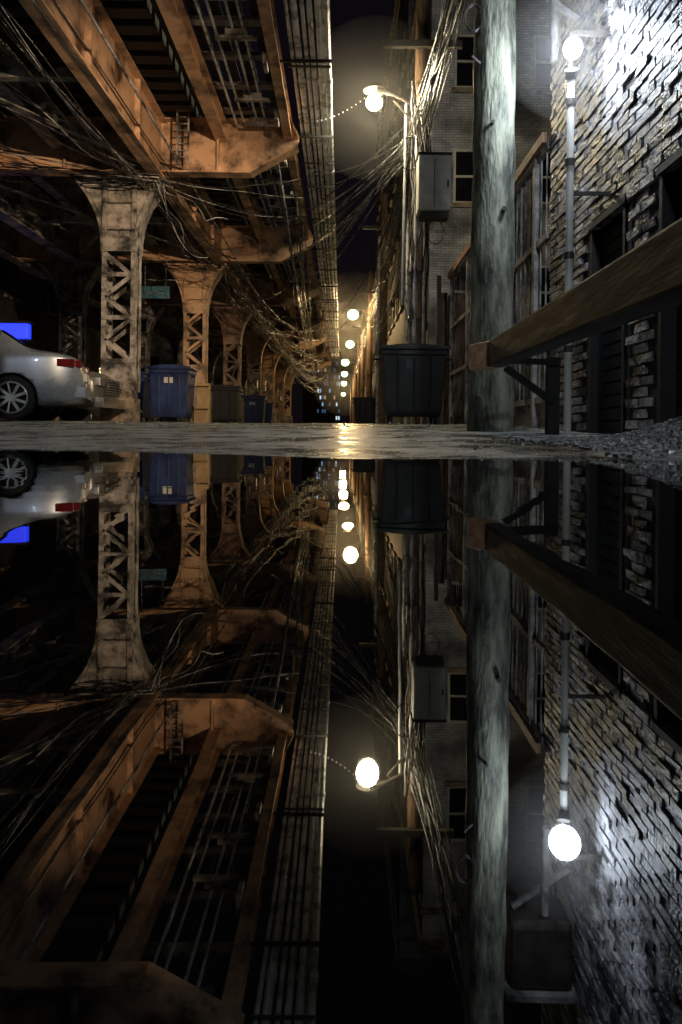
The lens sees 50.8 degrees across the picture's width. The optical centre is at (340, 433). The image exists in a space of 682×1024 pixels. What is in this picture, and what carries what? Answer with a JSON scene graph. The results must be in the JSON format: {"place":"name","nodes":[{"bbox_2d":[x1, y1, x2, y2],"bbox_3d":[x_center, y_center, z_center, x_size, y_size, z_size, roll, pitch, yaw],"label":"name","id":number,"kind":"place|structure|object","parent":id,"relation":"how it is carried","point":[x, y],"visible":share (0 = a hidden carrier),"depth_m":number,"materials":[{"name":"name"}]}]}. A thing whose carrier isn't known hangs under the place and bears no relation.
{"place":"outdoors","nodes":[
{"label":"outdoors","id":0,"kind":"place"},
{"bbox_2d":[182,0,393,423],"label":"sky","id":1,"kind":"structure","parent":0,"point":[359,28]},
{"bbox_2d":[0,420,681,459],"bbox_3d":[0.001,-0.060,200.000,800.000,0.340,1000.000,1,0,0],"label":"ground","id":2,"kind":"structure","parent":0,"point":[386,445],"depth_m":3.62,"materials":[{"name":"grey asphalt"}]},
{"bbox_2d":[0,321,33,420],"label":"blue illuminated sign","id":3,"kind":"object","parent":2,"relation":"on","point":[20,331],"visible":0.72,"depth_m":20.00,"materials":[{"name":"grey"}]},
{"bbox_2d":[0,329,91,420],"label":"parked sedan","id":4,"kind":"object","parent":2,"relation":"on","point":[35,384],"visible":1,"depth_m":10.28,"materials":[{"name":"silver metal"}]},
{"bbox_2d":[0,257,129,420],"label":"walls","id":5,"kind":"structure","parent":2,"relation":"on","point":[44,331],"depth_m":29.97,"materials":[{"name":"grey brick"}]},
{"bbox_2d":[4,259,125,372],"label":"windows","id":6,"kind":"structure","parent":5,"relation":"attached to","point":[11,281],"depth_m":30.00,"materials":[{"name":"black glass"}]},
{"bbox_2d":[37,370,126,420],"bbox_3d":[-6.225,-0.944,12.480,4.630,1.452,1.755,1,0,0],"label":"parked car","id":7,"kind":"object","parent":2,"relation":"on","point":[105,390],"visible":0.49,"depth_m":12.14,"materials":[{"name":"paint"}]},
{"bbox_2d":[138,371,150,421],"bbox_3d":[-4.991,-0.868,17.180,0.960,1.248,0.880,1,0,0],"label":"recycling bin","id":8,"kind":"object","parent":2,"relation":"on","point":[144,395],"visible":0.24,"depth_m":16.96,"materials":[{"name":"blue plastic"}]},
{"bbox_2d":[0,0,338,422],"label":"elevated railway","id":9,"kind":"object","parent":2,"relation":"on","point":[79,247],"visible":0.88,"depth_m":13.48,"materials":[{"name":"paint"}]},
{"bbox_2d":[141,257,169,298],"bbox_3d":[-5.165,-4.340,20.008,0.780,1.150,0.045,1,0,0],"label":"hanging street sign","id":10,"kind":"object","parent":9,"relation":"hanging from","point":[155,292],"visible":1,"depth_m":20.00,"materials":[{"name":"metal"}]},
{"bbox_2d":[0,0,331,392],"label":"structure cables","id":11,"kind":"object","parent":9,"relation":"attached to","point":[32,61],"visible":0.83,"depth_m":13.49,"materials":[{"name":"black rubber"}]},
{"bbox_2d":[145,364,197,421],"bbox_3d":[-3.651,-0.843,15.580,1.032,1.248,0.880,1,0,0],"label":"recycling bin","id":12,"kind":"object","parent":2,"relation":"on","point":[172,386],"visible":0.94,"depth_m":15.24,"materials":[{"name":"blue plastic"}]},
{"bbox_2d":[192,406,208,421],"bbox_3d":[-3.016,-0.401,15.400,0.300,0.384,0.544,1,0,-17],"label":"cardboard box","id":13,"kind":"object","parent":2,"relation":"on","point":[200,413],"visible":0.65,"depth_m":15.25,"materials":[{"name":"brown cardboard"}]},
{"bbox_2d":[197,383,210,422],"bbox_3d":[-3.073,-0.666,16.100,0.280,0.904,0.544,1,0,-6],"label":"cardboard box","id":14,"kind":"object","parent":2,"relation":"on","point":[203,394],"visible":0.65,"depth_m":15.95,"materials":[{"name":"brown cardboard"}]},
{"bbox_2d":[140,338,284,403],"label":"walls","id":15,"kind":"structure","parent":2,"relation":"on","point":[161,349],"depth_m":62.00,"materials":[{"name":"brown brick"}]},
{"bbox_2d":[150,336,281,401],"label":"windows","id":16,"kind":"structure","parent":15,"relation":"attached to","point":[154,360],"depth_m":76.99,"materials":[{"name":"black glass"}]},
{"bbox_2d":[211,385,242,422],"bbox_3d":[-3.990,-0.948,24.180,1.440,1.348,0.980,1,0,0],"label":"wheeled garbage bin","id":17,"kind":"object","parent":2,"relation":"on","point":[226,400],"visible":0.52,"depth_m":23.80,"materials":[{"name":"black plastic"}]},
{"bbox_2d":[241,395,267,422],"bbox_3d":[-3.591,-0.919,29.480,1.200,1.298,0.880,1,0,0],"label":"recycling bin","id":18,"kind":"object","parent":2,"relation":"on","point":[254,408],"visible":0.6,"depth_m":29.14,"materials":[{"name":"blue plastic"}]},
{"bbox_2d":[264,402,274,422],"bbox_3d":[-3.890,-0.922,35.980,1.200,1.298,0.880,1,0,0],"label":"recycling bin","id":19,"kind":"object","parent":2,"relation":"on","point":[269,412],"visible":0.36,"depth_m":35.64,"materials":[{"name":"blue plastic"}]},
{"bbox_2d":[303,346,340,422],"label":"office tower","id":20,"kind":"structure","parent":2,"relation":"on","point":[322,407],"depth_m":200.00,"materials":[{"name":"metal"}]},
{"bbox_2d":[317,362,339,419],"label":"lit windows","id":21,"kind":"structure","parent":20,"relation":"in","point":[337,383],"depth_m":199.90,"materials":[{"name":"blue glass"}]},
{"bbox_2d":[0,448,681,1023],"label":"puddle water","id":22,"kind":"structure","parent":2,"relation":"on","point":[310,740],"depth_m":0.16,"materials":[{"name":"black liquid"}]},
{"bbox_2d":[350,379,351,423],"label":"utility pole","id":23,"kind":"object","parent":2,"relation":"on","point":[350,402],"visible":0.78,"depth_m":111.89,"materials":[{"name":"brown wood"}]},
{"bbox_2d":[349,351,356,423],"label":"utility pole","id":24,"kind":"object","parent":2,"relation":"on","point":[355,385],"visible":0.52,"depth_m":74.04,"materials":[{"name":"brown wood"}]},
{"bbox_2d":[341,371,354,377],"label":"street lamp","id":25,"kind":"object","parent":24,"relation":"attached to","point":[344,373],"visible":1,"depth_m":73.59,"materials":[{"name":"glass"}]},
{"bbox_2d":[352,364,354,423],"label":"utility pole","id":26,"kind":"object","parent":2,"relation":"on","point":[353,394],"visible":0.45,"depth_m":87.88,"materials":[{"name":"brown wood"}]},
{"bbox_2d":[341,381,352,386],"bbox_3d":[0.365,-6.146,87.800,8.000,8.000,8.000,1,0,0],"label":"street lamp","id":27,"kind":"object","parent":26,"relation":"attached to","point":[343,383],"visible":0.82,"depth_m":87.64,"materials":[{"name":"glass"}]},
{"bbox_2d":[357,335,360,396],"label":"utility pole","id":28,"kind":"object","parent":2,"relation":"on","point":[358,374],"visible":0.46,"depth_m":61.88,"materials":[{"name":"brown wood"}]},
{"bbox_2d":[341,359,355,365],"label":"street lamp","id":29,"kind":"object","parent":28,"relation":"attached to","point":[344,362],"visible":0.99,"depth_m":61.60,"materials":[{"name":"glass"}]},
{"bbox_2d":[352,310,373,396],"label":"utility pole","id":30,"kind":"object","parent":2,"relation":"on","point":[362,380],"visible":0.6,"depth_m":49.52,"materials":[{"name":"brown wood"}]},
{"bbox_2d":[345,340,361,347],"bbox_3d":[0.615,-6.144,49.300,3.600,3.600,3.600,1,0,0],"label":"street lamp","id":31,"kind":"object","parent":30,"relation":"attached to","point":[349,343],"visible":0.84,"depth_m":49.11,"materials":[{"name":"glass"}]},
{"bbox_2d":[351,397,375,423],"bbox_3d":[1.009,-0.871,29.980,1.200,1.298,0.880,1,0,0],"label":"wheeled garbage bin","id":32,"kind":"object","parent":2,"relation":"on","point":[364,409],"visible":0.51,"depth_m":29.63,"materials":[{"name":"black plastic"}]},
{"bbox_2d":[356,269,374,396],"bbox_3d":[1.495,-4.264,37.337,1.500,8.500,0.375,1,0,0],"label":"utility pole","id":33,"kind":"object","parent":2,"relation":"on","point":[368,392],"visible":0.7,"depth_m":37.23,"materials":[{"name":"brown wood"}]},
{"bbox_2d":[346,308,369,323],"bbox_3d":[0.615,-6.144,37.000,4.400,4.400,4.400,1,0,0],"label":"street lamp","id":34,"kind":"object","parent":33,"relation":"attached to","point":[354,315],"visible":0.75,"depth_m":36.87,"materials":[{"name":"glass"}]},
{"bbox_2d":[364,276,375,396],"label":"brick warehouse","id":35,"kind":"structure","parent":2,"relation":"on","point":[373,356],"depth_m":59.14,"materials":[{"name":"brick"}]},
{"bbox_2d":[364,311,374,396],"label":"windows","id":36,"kind":"structure","parent":35,"relation":"in","point":[373,366],"depth_m":58.63,"materials":[{"name":"black glass"}]},
{"bbox_2d":[363,193,401,423],"bbox_3d":[1.495,-4.264,25.500,1.500,8.500,0.350,1,0,0],"label":"utility pole","id":37,"kind":"object","parent":2,"relation":"on","point":[382,341],"visible":0.52,"depth_m":25.38,"materials":[{"name":"brown wood"}]},
{"bbox_2d":[375,215,410,423],"bbox_3d":[1.555,-3.514,22.103,0.187,6.800,6.316,1,0,-4],"label":"conduit riser","id":38,"kind":"object","parent":2,"relation":"on","point":[407,258],"visible":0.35,"depth_m":19.10,"materials":[{"name":"grey metal"}]},
{"bbox_2d":[374,0,414,423],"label":"brick warehouse","id":39,"kind":"structure","parent":2,"relation":"on","point":[392,120],"depth_m":33.55,"materials":[{"name":"brick"}]},
{"bbox_2d":[374,23,405,397],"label":"windows","id":40,"kind":"structure","parent":39,"relation":"in","point":[392,319],"depth_m":33.54,"materials":[{"name":"glass"}]},
{"bbox_2d":[374,343,451,423],"bbox_3d":[1.219,-0.824,12.380,1.320,1.348,0.980,1,0,0],"label":"wheeled garbage bin","id":41,"kind":"object","parent":2,"relation":"on","point":[412,377],"visible":0.98,"depth_m":11.99,"materials":[{"name":"black plastic"}]},
{"bbox_2d":[382,0,462,423],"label":"utility pole","id":42,"kind":"object","parent":2,"relation":"on","point":[422,44],"visible":0.38,"depth_m":13.52,"materials":[{"name":"brown wood"}]},
{"bbox_2d":[363,84,419,130],"bbox_3d":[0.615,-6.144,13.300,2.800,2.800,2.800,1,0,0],"label":"street lamp","id":43,"kind":"object","parent":42,"relation":"attached to","point":[374,101],"visible":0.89,"depth_m":13.27,"materials":[{"name":"glass"}]},
{"bbox_2d":[401,103,452,423],"bbox_3d":[1.551,-3.164,13.172,0.845,6.101,0.705,1,0,0],"label":"pole equipment box","id":44,"kind":"object","parent":2,"relation":"on","point":[433,186],"visible":0.87,"depth_m":12.86,"materials":[{"name":"grey metal"}]},
{"bbox_2d":[436,275,464,423],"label":"wooden gate","id":45,"kind":"structure","parent":2,"relation":"on","point":[442,305],"depth_m":14.20,"materials":[{"name":"wood"}]},
{"bbox_2d":[407,0,552,424],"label":"walls","id":46,"kind":"structure","parent":2,"relation":"on","point":[452,125],"depth_m":20.00,"materials":[{"name":"grey brick"}]},
{"bbox_2d":[405,0,415,87],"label":"cornice","id":47,"kind":"structure","parent":46,"relation":"on","point":[411,36],"depth_m":25.11,"materials":[{"name":"concrete"}]},
{"bbox_2d":[406,34,552,342],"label":"windows","id":48,"kind":"structure","parent":46,"relation":"attached to","point":[463,158],"depth_m":19.98,"materials":[{"name":"black glass"}]},
{"bbox_2d":[467,0,515,431],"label":"utility pole","id":49,"kind":"object","parent":2,"relation":"on","point":[491,391],"visible":0.87,"depth_m":5.85,"materials":[{"name":"grey wood"}]},
{"bbox_2d":[307,0,483,373],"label":"overhead cables","id":50,"kind":"object","parent":49,"relation":"attached to","point":[426,109],"visible":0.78,"depth_m":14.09,"materials":[{"name":"black rubber"}]},
{"bbox_2d":[448,132,551,428],"bbox_3d":[2.343,-1.470,10.100,0.794,2.930,6.200,1,0,0],"label":"security fence","id":51,"kind":"object","parent":2,"relation":"on","point":[536,156],"visible":0.46,"depth_m":7.97,"materials":[{"name":"metal"}]},
{"bbox_2d":[431,416,681,459],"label":"rubble pile","id":52,"kind":"object","parent":2,"relation":"on","point":[668,429],"visible":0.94,"depth_m":3.03,"materials":[{"name":"gravel"}]},
{"bbox_2d":[469,218,681,434],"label":"timber guard rail","id":53,"kind":"object","parent":2,"relation":"on","point":[642,280],"visible":0.97,"depth_m":2.51,"materials":[{"name":"brown wood"}]},
{"bbox_2d":[563,30,611,433],"bbox_3d":[1.677,-1.653,5.280,1.000,3.380,1.000,1,0,0],"label":"lamp post","id":54,"kind":"object","parent":2,"relation":"on","point":[572,47],"visible":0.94,"depth_m":5.38,"materials":[{"name":"grey metal"}]},
{"bbox_2d":[552,2,681,432],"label":"brick wall","id":55,"kind":"structure","parent":2,"relation":"on","point":[653,324],"depth_m":5.02,"materials":[{"name":"grey brick"}]},
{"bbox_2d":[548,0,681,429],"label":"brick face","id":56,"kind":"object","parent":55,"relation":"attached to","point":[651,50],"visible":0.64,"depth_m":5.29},
{"bbox_2d":[588,147,681,432],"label":"shutter doors","id":57,"kind":"structure","parent":55,"relation":"attached to","point":[606,248],"depth_m":5.13,"materials":[{"name":"black metal"}]},
{"bbox_2d":[544,0,579,62],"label":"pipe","id":58,"kind":"object","parent":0,"point":[557,6],"visible":1,"depth_m":5.98,"materials":[{"name":"white metal"}]}
]}

